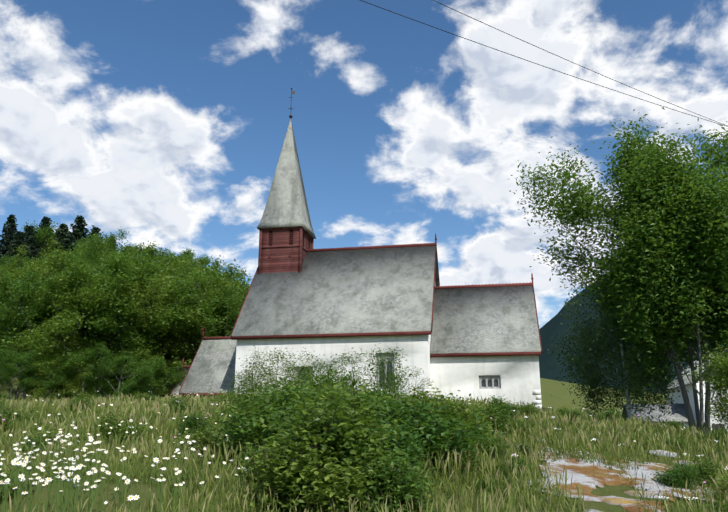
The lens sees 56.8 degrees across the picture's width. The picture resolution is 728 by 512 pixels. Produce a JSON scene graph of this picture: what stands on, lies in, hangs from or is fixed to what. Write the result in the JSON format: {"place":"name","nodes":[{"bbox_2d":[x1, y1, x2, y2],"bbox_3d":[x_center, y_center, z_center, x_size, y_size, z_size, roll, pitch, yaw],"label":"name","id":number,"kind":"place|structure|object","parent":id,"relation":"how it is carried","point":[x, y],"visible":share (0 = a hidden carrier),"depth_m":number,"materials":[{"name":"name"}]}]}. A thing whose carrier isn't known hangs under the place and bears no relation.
{"place":"outdoors","nodes":[
{"label":"outdoors","id":0,"kind":"place"},
{"bbox_2d":[0,342,724,511],"bbox_3d":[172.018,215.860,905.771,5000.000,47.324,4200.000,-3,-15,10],"label":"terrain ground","id":1,"kind":"structure","parent":0,"point":[561,396],"depth_m":9.31,"materials":[{"name":"plant"}]},
{"bbox_2d":[0,214,17,260],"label":"spruce tree","id":2,"kind":"object","parent":1,"relation":"on","point":[9,230],"visible":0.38,"depth_m":107.39,"materials":[{"name":"green plant"}]},
{"bbox_2d":[0,467,20,502],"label":"plant","id":3,"kind":"object","parent":1,"relation":"on","point":[10,481],"visible":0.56,"depth_m":7.75,"materials":[{"name":"green plant"}]},
{"bbox_2d":[0,254,30,275],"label":"forest tree","id":4,"kind":"object","parent":1,"relation":"on","point":[6,262],"visible":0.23,"depth_m":87.06,"materials":[{"name":"green plant"}]},
{"bbox_2d":[1,230,30,270],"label":"spruce tree","id":5,"kind":"object","parent":1,"relation":"on","point":[20,239],"visible":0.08,"depth_m":91.39,"materials":[{"name":"green plant"}]},
{"bbox_2d":[0,276,47,365],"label":"forest tree","id":6,"kind":"object","parent":1,"relation":"on","point":[3,327],"visible":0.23,"depth_m":56.31,"materials":[{"name":"green plant"}]},
{"bbox_2d":[0,348,50,402],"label":"understory tree","id":7,"kind":"object","parent":1,"relation":"on","point":[14,358],"visible":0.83,"depth_m":47.88,"materials":[{"name":"green plant"}]},
{"bbox_2d":[12,225,41,260],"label":"spruce tree","id":8,"kind":"object","parent":1,"relation":"on","point":[30,232],"visible":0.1,"depth_m":99.53,"materials":[{"name":"green plant"}]},
{"bbox_2d":[0,289,56,373],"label":"forest tree","id":9,"kind":"object","parent":1,"relation":"on","point":[9,343],"visible":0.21,"depth_m":54.87,"materials":[{"name":"green plant"}]},
{"bbox_2d":[19,435,59,461],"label":"plant","id":10,"kind":"object","parent":1,"relation":"on","point":[37,445],"visible":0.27,"depth_m":10.33,"materials":[{"name":"green plant"}]},
{"bbox_2d":[33,215,54,258],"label":"spruce tree","id":11,"kind":"object","parent":1,"relation":"on","point":[45,220],"visible":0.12,"depth_m":113.52,"materials":[{"name":"green plant"}]},
{"bbox_2d":[7,244,85,277],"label":"forest tree","id":12,"kind":"object","parent":1,"relation":"on","point":[16,258],"visible":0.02,"depth_m":79.82,"materials":[{"name":"green plant"}]},
{"bbox_2d":[0,282,94,399],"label":"forest tree","id":13,"kind":"object","parent":1,"relation":"on","point":[22,302],"visible":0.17,"depth_m":55.41,"materials":[{"name":"green plant"}]},
{"bbox_2d":[32,426,63,452],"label":"plant","id":14,"kind":"object","parent":1,"relation":"on","point":[48,436],"visible":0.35,"depth_m":10.90,"materials":[{"name":"green plant"}]},
{"bbox_2d":[0,265,97,399],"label":"forest tree","id":15,"kind":"object","parent":1,"relation":"on","point":[35,301],"visible":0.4,"depth_m":54.41,"materials":[{"name":"green plant"}]},
{"bbox_2d":[18,359,83,402],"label":"understory tree","id":16,"kind":"object","parent":1,"relation":"on","point":[42,391],"visible":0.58,"depth_m":49.00,"materials":[{"name":"green plant"}]},
{"bbox_2d":[22,352,81,401],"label":"understory tree","id":17,"kind":"object","parent":1,"relation":"on","point":[50,382],"visible":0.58,"depth_m":49.52,"materials":[{"name":"green plant"}]},
{"bbox_2d":[19,220,86,249],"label":"broadleaf tree","id":18,"kind":"object","parent":1,"relation":"on","point":[39,235],"visible":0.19,"depth_m":111.65,"materials":[{"name":"green plant"}]},
{"bbox_2d":[0,246,107,401],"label":"forest tree","id":19,"kind":"object","parent":1,"relation":"on","point":[50,256],"visible":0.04,"depth_m":65.99,"materials":[{"name":"green plant"}]},
{"bbox_2d":[43,223,67,266],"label":"spruce tree","id":20,"kind":"object","parent":1,"relation":"on","point":[61,231],"visible":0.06,"depth_m":107.36,"materials":[{"name":"green plant"}]},
{"bbox_2d":[10,250,111,396],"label":"forest tree","id":21,"kind":"object","parent":1,"relation":"on","point":[64,269],"depth_m":72.31,"materials":[{"name":"green plant"}]},
{"bbox_2d":[59,233,77,252],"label":"spruce tree","id":22,"kind":"object","parent":1,"relation":"on","point":[69,239],"visible":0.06,"depth_m":98.02,"materials":[{"name":"green plant"}]},
{"bbox_2d":[37,236,109,258],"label":"forest tree","id":23,"kind":"object","parent":1,"relation":"on","point":[51,245],"visible":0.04,"depth_m":103.07,"materials":[{"name":"green plant"}]},
{"bbox_2d":[47,352,107,402],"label":"understory tree","id":24,"kind":"object","parent":1,"relation":"on","point":[80,367],"visible":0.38,"depth_m":52.54,"materials":[{"name":"green plant"}]},
{"bbox_2d":[66,215,88,243],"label":"spruce tree","id":25,"kind":"object","parent":1,"relation":"on","point":[79,221],"visible":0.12,"depth_m":119.93,"materials":[{"name":"green plant"}]},
{"bbox_2d":[1,269,157,368],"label":"forest tree","id":26,"kind":"object","parent":1,"relation":"on","point":[56,306],"visible":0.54,"depth_m":53.05,"materials":[{"name":"green plant"}]},
{"bbox_2d":[64,396,95,412],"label":"plant","id":27,"kind":"object","parent":1,"relation":"on","point":[77,401],"visible":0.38,"depth_m":18.48,"materials":[{"name":"green plant"}]},
{"bbox_2d":[26,257,141,381],"bbox_3d":[-22.962,6.752,56.861,11.687,12.890,13.728,9,-17,-30],"label":"forest tree","id":28,"kind":"object","parent":1,"relation":"on","point":[72,334],"visible":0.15,"depth_m":54.04,"materials":[{"name":"green plant"}]},
{"bbox_2d":[44,348,128,397],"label":"understory tree","id":29,"kind":"object","parent":1,"relation":"on","point":[60,386],"visible":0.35,"depth_m":52.46,"materials":[{"name":"green plant"}]},
{"bbox_2d":[54,226,128,254],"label":"broadleaf tree","id":30,"kind":"object","parent":1,"relation":"on","point":[113,239],"visible":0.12,"depth_m":122.70,"materials":[{"name":"green plant"}]},
{"bbox_2d":[67,361,130,398],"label":"understory tree","id":31,"kind":"object","parent":1,"relation":"on","point":[93,389],"visible":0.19,"depth_m":53.17,"materials":[{"name":"green plant"}]},
{"bbox_2d":[42,245,162,398],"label":"forest tree","id":32,"kind":"object","parent":1,"relation":"on","point":[106,261],"visible":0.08,"depth_m":66.63,"materials":[{"name":"green plant"}]},
{"bbox_2d":[63,232,160,271],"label":"forest tree","id":33,"kind":"object","parent":1,"relation":"on","point":[90,249],"visible":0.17,"depth_m":81.61,"materials":[{"name":"green plant"}]},
{"bbox_2d":[91,411,153,443],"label":"weed shrub","id":34,"kind":"object","parent":1,"relation":"on","point":[115,425],"visible":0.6,"depth_m":12.04,"materials":[{"name":"green plant"}]},
{"bbox_2d":[78,340,168,399],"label":"understory tree","id":35,"kind":"object","parent":1,"relation":"on","point":[121,360],"visible":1,"depth_m":50.08,"materials":[{"name":"green plant"}]},
{"bbox_2d":[72,270,191,399],"bbox_3d":[-19.647,7.410,58.611,11.447,12.828,12.398,13,-20,-41],"label":"forest tree","id":36,"kind":"object","parent":1,"relation":"on","point":[156,325],"visible":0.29,"depth_m":56.07,"materials":[{"name":"green plant"}]},
{"bbox_2d":[50,245,226,397],"bbox_3d":[-20.219,6.829,57.212,12.531,13.153,14.178,-11,-19,37],"label":"forest tree","id":37,"kind":"object","parent":1,"relation":"on","point":[103,324],"visible":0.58,"depth_m":53.93,"materials":[{"name":"green plant"}]},
{"bbox_2d":[89,272,189,389],"bbox_3d":[-20.066,7.006,56.815,9.636,12.618,10.871,1,-15,-3],"label":"forest tree","id":38,"kind":"object","parent":1,"relation":"on","point":[141,297],"visible":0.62,"depth_m":56.23,"materials":[{"name":"green plant"}]},
{"bbox_2d":[105,345,186,399],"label":"understory tree","id":39,"kind":"object","parent":1,"relation":"on","point":[143,354],"visible":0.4,"depth_m":54.05,"materials":[{"name":"green plant"}]},
{"bbox_2d":[123,242,169,265],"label":"forest tree","id":40,"kind":"object","parent":1,"relation":"on","point":[141,249],"visible":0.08,"depth_m":104.75,"materials":[{"name":"green plant"}]},
{"bbox_2d":[118,360,186,397],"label":"understory tree","id":41,"kind":"object","parent":1,"relation":"on","point":[141,389],"visible":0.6,"depth_m":53.30,"materials":[{"name":"green plant"}]},
{"bbox_2d":[114,255,197,364],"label":"forest tree","id":42,"kind":"object","parent":1,"relation":"on","point":[172,270],"depth_m":75.45,"materials":[{"name":"green plant"}]},
{"bbox_2d":[120,242,198,278],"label":"forest tree","id":43,"kind":"object","parent":1,"relation":"on","point":[169,257],"depth_m":89.78,"materials":[{"name":"green plant"}]},
{"bbox_2d":[90,243,242,377],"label":"forest tree","id":44,"kind":"object","parent":1,"relation":"on","point":[128,251],"visible":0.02,"depth_m":68.53,"materials":[{"name":"green plant"}]},
{"bbox_2d":[142,240,212,267],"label":"forest tree","id":45,"kind":"object","parent":1,"relation":"on","point":[201,261],"visible":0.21,"depth_m":111.24,"materials":[{"name":"green plant"}]},
{"bbox_2d":[166,396,201,413],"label":"shrub","id":46,"kind":"object","parent":1,"relation":"on","point":[182,406],"visible":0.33,"depth_m":16.07,"materials":[{"name":"green plant"}]},
{"bbox_2d":[145,264,227,370],"bbox_3d":[-16.421,8.529,64.712,11.952,13.875,14.039,-10,-18,33],"label":"forest tree","id":47,"kind":"object","parent":1,"relation":"on","point":[202,285],"visible":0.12,"depth_m":61.82,"materials":[{"name":"green plant"}]},
{"bbox_2d":[174,408,211,436],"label":"weed shrub","id":48,"kind":"object","parent":1,"relation":"on","point":[190,422],"visible":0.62,"depth_m":12.71,"materials":[{"name":"green plant"}]},
{"bbox_2d":[149,259,248,365],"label":"forest tree","id":49,"kind":"object","parent":1,"relation":"on","point":[229,269],"visible":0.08,"depth_m":68.42,"materials":[{"name":"green plant"}]},
{"bbox_2d":[156,278,246,345],"bbox_3d":[-11.872,8.430,60.265,10.375,11.892,11.739,-5,-16,19],"label":"forest tree","id":50,"kind":"object","parent":1,"relation":"on","point":[226,317],"visible":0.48,"depth_m":58.47,"materials":[{"name":"green plant"}]},
{"bbox_2d":[157,275,248,371],"bbox_3d":[-13.940,7.889,60.491,10.088,13.119,10.926,-6,-16,20],"label":"forest tree","id":51,"kind":"object","parent":1,"relation":"on","point":[189,354],"visible":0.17,"depth_m":59.18,"materials":[{"name":"green plant"}]},
{"bbox_2d":[156,261,251,377],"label":"forest tree","id":52,"kind":"object","parent":1,"relation":"on","point":[208,271],"depth_m":78.55,"materials":[{"name":"green plant"}]},
{"bbox_2d":[166,426,243,464],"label":"weed shrub","id":53,"kind":"object","parent":1,"relation":"on","point":[206,439],"visible":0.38,"depth_m":10.00,"materials":[{"name":"green plant"}]},
{"bbox_2d":[179,298,241,345],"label":"forest tree","id":54,"kind":"object","parent":1,"relation":"on","point":[209,332],"visible":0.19,"depth_m":58.65,"materials":[{"name":"green plant"}]},
{"bbox_2d":[207,390,242,407],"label":"shrub","id":55,"kind":"object","parent":1,"relation":"on","point":[222,398],"visible":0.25,"depth_m":19.10,"materials":[{"name":"green plant"}]},
{"bbox_2d":[213,388,265,440],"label":"shrub","id":56,"kind":"object","parent":1,"relation":"on","point":[242,403],"visible":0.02,"depth_m":12.10,"materials":[{"name":"green plant"}]},
{"bbox_2d":[228,365,272,398],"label":"shrub sapling","id":57,"kind":"object","parent":1,"relation":"on","point":[239,387],"visible":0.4,"depth_m":20.28,"materials":[{"name":"green plant"}]},
{"bbox_2d":[229,444,277,485],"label":"weed shrub","id":58,"kind":"object","parent":1,"relation":"on","point":[246,454],"visible":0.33,"depth_m":8.69,"materials":[{"name":"green plant"}]},
{"bbox_2d":[206,382,317,466],"bbox_3d":[-1.437,2.660,10.088,1.712,1.555,2.078,-4,-15,15],"label":"shrub","id":59,"kind":"object","parent":1,"relation":"on","point":[250,429],"visible":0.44,"depth_m":9.83,"materials":[{"name":"green plant"}]},
{"bbox_2d":[225,345,306,404],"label":"shrub sapling","id":60,"kind":"object","parent":1,"relation":"on","point":[255,367],"visible":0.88,"depth_m":16.33,"materials":[{"name":"green plant"}]},
{"bbox_2d":[218,379,315,440],"bbox_3d":[-1.572,2.862,11.890,1.977,1.381,1.684,1,-15,-2],"label":"shrub","id":61,"kind":"object","parent":1,"relation":"on","point":[240,401],"visible":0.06,"depth_m":11.74,"materials":[{"name":"green plant"}]},
{"bbox_2d":[253,364,314,393],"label":"shrub sapling","id":62,"kind":"object","parent":1,"relation":"on","point":[284,376],"visible":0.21,"depth_m":18.65,"materials":[{"name":"green plant"}]},
{"bbox_2d":[259,347,353,390],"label":"shrub sapling","id":63,"kind":"object","parent":1,"relation":"on","point":[319,368],"visible":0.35,"depth_m":17.27,"materials":[{"name":"green plant"}]},
{"bbox_2d":[239,374,377,441],"bbox_3d":[-1.027,2.715,10.482,1.959,1.760,2.377,12,-19,-39],"label":"bush","id":64,"kind":"object","parent":1,"relation":"on","point":[290,394],"visible":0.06,"depth_m":10.59,"materials":[{"name":"green plant"}]},
{"bbox_2d":[271,367,346,401],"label":"shrub","id":65,"kind":"object","parent":1,"relation":"on","point":[324,378],"visible":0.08,"depth_m":14.69,"materials":[{"name":"green plant"}]},
{"bbox_2d":[237,431,391,511],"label":"shrub","id":66,"kind":"object","parent":1,"relation":"on","point":[302,480],"visible":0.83,"depth_m":7.13,"materials":[{"name":"green plant"}]},
{"bbox_2d":[259,404,377,489],"bbox_3d":[-0.580,2.502,8.499,1.516,1.269,1.780,9,-17,-31],"label":"shrub","id":67,"kind":"object","parent":1,"relation":"on","point":[275,425],"visible":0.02,"depth_m":8.47,"materials":[{"name":"green plant"}]},
{"bbox_2d":[254,377,423,509],"bbox_3d":[-0.257,2.368,8.120,2.029,1.763,2.463,4,-15,-14],"label":"shrub","id":68,"kind":"object","parent":1,"relation":"on","point":[333,427],"visible":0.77,"depth_m":7.70,"materials":[{"name":"green plant"}]},
{"bbox_2d":[303,377,407,417],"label":"shrub","id":69,"kind":"object","parent":1,"relation":"on","point":[326,389],"visible":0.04,"depth_m":11.93,"materials":[{"name":"green plant"}]},
{"bbox_2d":[0,391,727,511],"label":"meadow grass","id":70,"kind":"structure","parent":1,"relation":"on","point":[609,441],"depth_m":10.64,"materials":[{"name":"plant"}]},
{"bbox_2d":[0,389,727,511],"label":"meadow flowers","id":71,"kind":"object","parent":1,"relation":"on","point":[61,475],"visible":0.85,"depth_m":7.33,"materials":[{"name":"plant"}]},
{"bbox_2d":[324,344,412,398],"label":"shrub sapling","id":72,"kind":"object","parent":1,"relation":"on","point":[385,369],"visible":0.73,"depth_m":18.26,"materials":[{"name":"green plant"}]},
{"bbox_2d":[336,362,400,400],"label":"shrub sapling","id":73,"kind":"object","parent":1,"relation":"on","point":[356,378],"visible":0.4,"depth_m":15.48,"materials":[{"name":"green plant"}]},
{"bbox_2d":[345,379,404,403],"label":"shrub","id":74,"kind":"object","parent":1,"relation":"on","point":[372,392],"visible":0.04,"depth_m":14.40,"materials":[{"name":"green plant"}]},
{"bbox_2d":[336,386,415,439],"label":"bush","id":75,"kind":"object","parent":1,"relation":"on","point":[387,404],"visible":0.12,"depth_m":11.06,"materials":[{"name":"green plant"}]},
{"bbox_2d":[349,408,439,487],"bbox_3d":[0.195,2.719,9.206,1.707,1.255,1.454,-1,-15,5],"label":"shrub","id":76,"kind":"object","parent":1,"relation":"on","point":[402,443],"visible":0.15,"depth_m":9.05,"materials":[{"name":"green plant"}]},
{"bbox_2d":[351,441,451,511],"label":"shrub","id":77,"kind":"object","parent":1,"relation":"on","point":[403,476],"visible":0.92,"depth_m":7.18,"materials":[{"name":"green plant"}]},
{"bbox_2d":[362,386,449,430],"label":"shrub","id":78,"kind":"object","parent":1,"relation":"on","point":[399,399],"visible":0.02,"depth_m":12.40,"materials":[{"name":"green plant"}]},
{"bbox_2d":[388,364,435,400],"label":"shrub sapling","id":79,"kind":"object","parent":1,"relation":"on","point":[416,371],"visible":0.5,"depth_m":20.32,"materials":[{"name":"green plant"}]},
{"bbox_2d":[392,383,482,437],"bbox_3d":[1.208,3.231,13.061,1.904,1.514,2.311,3,-15,-11],"label":"shrub","id":80,"kind":"object","parent":1,"relation":"on","point":[425,396],"visible":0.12,"depth_m":12.99,"materials":[{"name":"green plant"}]},
{"bbox_2d":[377,393,509,475],"bbox_3d":[1.079,2.919,10.540,2.258,1.546,1.860,-5,-16,19],"label":"shrub","id":81,"kind":"object","parent":1,"relation":"on","point":[428,420],"visible":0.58,"depth_m":10.39,"materials":[{"name":"green plant"}]},
{"bbox_2d":[431,395,500,444],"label":"shrub","id":82,"kind":"object","parent":1,"relation":"on","point":[467,413],"visible":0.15,"depth_m":12.98,"materials":[{"name":"green plant"}]},
{"bbox_2d":[445,440,488,477],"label":"weed shrub","id":83,"kind":"object","parent":1,"relation":"on","point":[473,461],"visible":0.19,"depth_m":10.38,"materials":[{"name":"green plant"}]},
{"bbox_2d":[471,401,517,432],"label":"shrub","id":84,"kind":"object","parent":1,"relation":"on","point":[498,421],"visible":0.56,"depth_m":15.66,"materials":[{"name":"green plant"}]},
{"bbox_2d":[477,434,514,456],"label":"weed shrub","id":85,"kind":"object","parent":1,"relation":"on","point":[488,443],"visible":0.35,"depth_m":12.37,"materials":[{"name":"green plant"}]},
{"bbox_2d":[483,394,524,421],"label":"shrub","id":86,"kind":"object","parent":1,"relation":"on","point":[505,406],"visible":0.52,"depth_m":18.07,"materials":[{"name":"green plant"}]},
{"bbox_2d":[492,453,534,476],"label":"weed shrub","id":87,"kind":"object","parent":1,"relation":"on","point":[519,463],"visible":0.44,"depth_m":10.74,"materials":[{"name":"green plant"}]},
{"bbox_2d":[517,401,540,419],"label":"shrub","id":88,"kind":"object","parent":1,"relation":"on","point":[527,409],"visible":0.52,"depth_m":19.81,"materials":[{"name":"green plant"}]},
{"bbox_2d":[591,407,625,424],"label":"weed shrub","id":89,"kind":"object","parent":1,"relation":"on","point":[608,414],"visible":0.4,"depth_m":21.75,"materials":[{"name":"green plant"}]},
{"bbox_2d":[546,269,680,421],"bbox_3d":[11.218,4.373,30.024,5.872,8.065,6.706,-3,-15,10],"label":"birch tree","id":90,"kind":"object","parent":1,"relation":"on","point":[596,348],"visible":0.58,"depth_m":29.28,"materials":[{"name":"green plant"}]},
{"bbox_2d":[505,439,725,511],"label":"rock outcrop","id":91,"kind":"object","parent":1,"relation":"on","point":[588,476],"visible":0.38,"depth_m":10.93,"materials":[{"name":"stone"}]},
{"bbox_2d":[510,107,727,432],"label":"ash tree","id":92,"kind":"object","parent":1,"relation":"on","point":[668,260],"visible":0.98,"depth_m":27.22,"materials":[{"name":"green plant"}]},
{"bbox_2d":[603,498,639,504],"bbox_3d":[3.554,3.525,9.315,0.632,0.320,0.368,-9,-17,32],"label":"outcrop rock","id":93,"kind":"object","parent":1,"relation":"on","point":[614,501],"visible":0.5,"depth_m":9.30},
{"bbox_2d":[624,490,664,498],"bbox_3d":[4.232,3.655,10.033,0.765,0.286,0.439,-3,-15,10],"label":"outcrop rock","id":94,"kind":"object","parent":1,"relation":"on","point":[649,493],"visible":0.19,"depth_m":9.95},
{"bbox_2d":[648,460,701,488],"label":"weed shrub","id":95,"kind":"object","parent":1,"relation":"on","point":[677,476],"visible":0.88,"depth_m":10.80,"materials":[{"name":"green plant"}]},
{"bbox_2d":[666,455,721,485],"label":"weed shrub","id":96,"kind":"object","parent":1,"relation":"on","point":[703,472],"visible":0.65,"depth_m":11.11,"materials":[{"name":"green plant"}]},
{"bbox_2d":[666,360,727,430],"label":"house walls","id":97,"kind":"structure","parent":1,"relation":"on","point":[677,394],"depth_m":66.34,"materials":[{"name":"paint"}]},
{"bbox_2d":[622,404,695,421],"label":"roof","id":98,"kind":"structure","parent":97,"relation":"attached to","point":[680,413],"depth_m":68.12,"materials":[{"name":"stone"}]},
{"bbox_2d":[668,350,724,388],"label":"house roof","id":99,"kind":"structure","parent":97,"relation":"on","point":[685,378],"depth_m":71.50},
{"bbox_2d":[683,343,727,429],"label":"bush","id":100,"kind":"object","parent":1,"relation":"on","point":[722,380],"visible":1,"depth_m":22.98,"materials":[{"name":"green plant"}]},
{"bbox_2d":[0,0,727,328],"label":"sky","id":101,"kind":"structure","parent":0,"point":[165,122],"materials":[{"name":"blue"}]},
{"bbox_2d":[234,335,541,406],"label":"church walls","id":102,"kind":"structure","parent":0,"point":[520,377],"depth_m":47.19,"materials":[{"name":"paint"}]},
{"bbox_2d":[171,246,540,393],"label":"church slate roofs","id":103,"kind":"structure","parent":102,"relation":"on","point":[362,291],"depth_m":50.91,"materials":[{"name":"stone"}]},
{"bbox_2d":[258,226,313,274],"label":"church tower boards","id":104,"kind":"object","parent":103,"relation":"on","point":[280,250],"visible":0.44,"depth_m":55.05,"materials":[{"name":"wood"}]},
{"bbox_2d":[257,119,315,238],"bbox_3d":[-6.522,-7.039,58.526,4.050,10.600,4.050,-3,-15,10],"label":"spire","id":105,"kind":"object","parent":104,"relation":"on","point":[286,205],"visible":0.81,"depth_m":56.87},
{"bbox_2d":[171,233,541,396],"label":"roof trim","id":106,"kind":"structure","parent":103,"relation":"attached to","point":[388,333],"depth_m":49.15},
{"bbox_2d":[294,353,500,388],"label":"window frames","id":107,"kind":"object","parent":102,"relation":"in","point":[486,378],"depth_m":47.00,"materials":[{"name":"wood"}]},
{"bbox_2d":[298,361,498,386],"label":"window panes","id":108,"kind":"structure","parent":107,"relation":"in","point":[483,382],"depth_m":47.09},
{"bbox_2d":[360,0,727,126],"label":"power line wires","id":109,"kind":"object","parent":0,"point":[544,66],"visible":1,"depth_m":13.69,"materials":[{"name":"grey"}]},
{"bbox_2d":[538,195,727,393],"bbox_3d":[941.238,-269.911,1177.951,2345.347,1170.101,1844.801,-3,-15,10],"label":"mountain side","id":110,"kind":"structure","parent":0,"point":[553,327],"depth_m":1505.98,"materials":[{"name":"plant"}]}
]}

